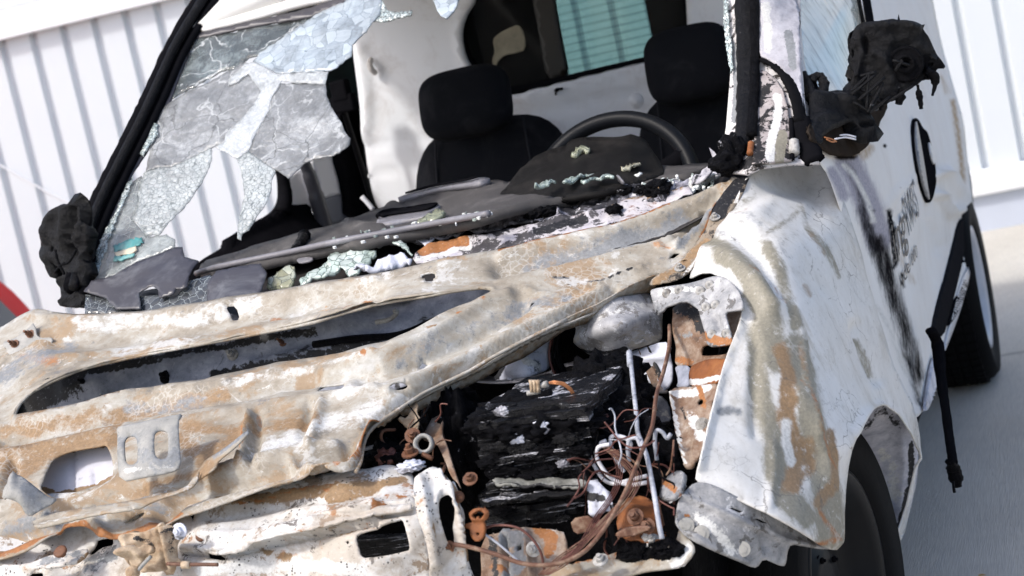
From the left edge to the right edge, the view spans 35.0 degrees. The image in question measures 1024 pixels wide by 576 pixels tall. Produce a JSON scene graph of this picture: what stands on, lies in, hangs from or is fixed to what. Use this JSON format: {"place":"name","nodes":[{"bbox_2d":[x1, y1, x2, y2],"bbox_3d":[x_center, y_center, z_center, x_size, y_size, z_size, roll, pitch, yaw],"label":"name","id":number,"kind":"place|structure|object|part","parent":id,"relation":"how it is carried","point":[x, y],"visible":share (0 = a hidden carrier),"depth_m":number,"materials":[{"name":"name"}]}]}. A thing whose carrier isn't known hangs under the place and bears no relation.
{"place":"outdoors","nodes":[
{"label":"outdoors","id":0,"kind":"place"},
{"bbox_2d":[0,0,1023,313],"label":"ribbed metal wall","id":1,"kind":"structure","parent":0,"point":[74,76],"depth_m":9.44,"materials":[{"name":"white metal"}]},
{"bbox_2d":[901,224,1023,575],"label":"ground","id":2,"kind":"structure","parent":0,"point":[973,525],"depth_m":4.47,"materials":[{"name":"concrete"}]},
{"bbox_2d":[0,281,29,326],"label":"parked red car","id":3,"kind":"object","parent":2,"relation":"on","point":[13,306],"visible":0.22,"depth_m":7.09,"materials":[{"name":"paint"}]},
{"bbox_3d":[-2.548,0.079,6.475,0.455,0.600,1.270,-10,7,20],"label":"rear window","id":4,"kind":"part","parent":3,"relation":"part of","materials":[{"name":"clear glass"}]},
{"bbox_2d":[0,0,1000,575],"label":"burnt van","id":5,"kind":"object","parent":2,"relation":"on","point":[766,344],"visible":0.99,"depth_m":3.01,"materials":[{"name":"metal"}]},
{"bbox_3d":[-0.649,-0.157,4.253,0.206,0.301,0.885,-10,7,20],"label":"far door","id":6,"kind":"part","parent":5,"relation":"part of","materials":[{"name":"plastic"}]},
{"bbox_2d":[267,265,295,290],"bbox_3d":[-0.457,-0.018,3.229,0.061,0.046,0.061,-10,7,20],"label":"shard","id":7,"kind":"object","parent":5,"relation":"on","point":[284,277],"visible":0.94,"depth_m":3.22,"materials":[{"name":"clear glass"}]},
{"bbox_2d":[299,249,376,284],"bbox_3d":[-0.343,-0.045,3.194,0.161,0.054,0.079,-10,7,20],"label":"glass sheet","id":8,"kind":"object","parent":5,"relation":"on","point":[337,262],"visible":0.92,"depth_m":3.18,"materials":[{"name":"glass"}]},
{"bbox_2d":[354,252,412,273],"bbox_3d":[-0.245,-0.044,3.111,0.117,0.036,0.036,-12,7,7],"label":"ash slab","id":9,"kind":"object","parent":5,"relation":"on","point":[399,260],"depth_m":3.10,"materials":[{"name":"white"}]},
{"bbox_2d":[392,240,412,255],"bbox_3d":[-0.206,-0.078,3.149,0.020,0.032,0.067,-16,8,-30],"label":"glass shard","id":10,"kind":"object","parent":5,"relation":"on","point":[401,244],"visible":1,"depth_m":3.16,"materials":[{"name":"glass"}]},
{"bbox_2d":[417,208,445,222],"bbox_3d":[-0.162,-0.140,3.237,0.067,0.030,0.039,-17,8,-34],"label":"glass shard","id":11,"kind":"object","parent":5,"relation":"on","point":[437,213],"visible":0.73,"depth_m":3.23,"materials":[{"name":"glass"}]},
{"bbox_2d":[534,179,555,189],"bbox_3d":[0.060,-0.201,3.137,0.028,0.016,0.078,-7,9,40],"label":"glass shard","id":12,"kind":"object","parent":5,"relation":"on","point":[544,184],"visible":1,"depth_m":3.13,"materials":[{"name":"glass"}]},
{"bbox_3d":[0.660,-0.752,6.049,1.700,1.260,0.040,-10,7,20],"label":"rear door","id":13,"kind":"part","parent":5,"relation":"part of","materials":[{"name":"black plastic"}]},
{"bbox_2d":[562,172,597,184],"bbox_3d":[0.134,-0.217,3.178,0.031,0.017,0.127,-6,10,44],"label":"glass shard","id":14,"kind":"object","parent":5,"relation":"on","point":[570,180],"visible":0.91,"depth_m":3.16,"materials":[{"name":"glass"}]},
{"bbox_2d":[571,145,590,158],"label":"glass crumbs","id":15,"kind":"object","parent":5,"relation":"on","point":[579,151],"visible":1,"depth_m":3.35,"materials":[{"name":"beige glass"}]},
{"bbox_2d":[580,174,613,183],"bbox_3d":[0.164,-0.209,3.115,0.071,0.013,0.046,-14,7,-12],"label":"glass shard","id":16,"kind":"object","parent":5,"relation":"on","point":[604,176],"visible":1,"depth_m":3.11,"materials":[{"name":"glass"}]},
{"bbox_2d":[616,174,624,184],"bbox_3d":[0.208,-0.205,3.113,0.011,0.028,0.058,-12,7,0],"label":"pointed flake","id":17,"kind":"object","parent":5,"relation":"on","point":[620,180],"visible":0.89,"depth_m":3.10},
{"bbox_2d":[621,162,640,171],"bbox_3d":[0.235,-0.241,3.214,0.041,0.015,0.078,-12,7,3],"label":"glass shard","id":18,"kind":"object","parent":5,"relation":"on","point":[629,167],"visible":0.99,"depth_m":3.19,"materials":[{"name":"beige glass"}]}
]}

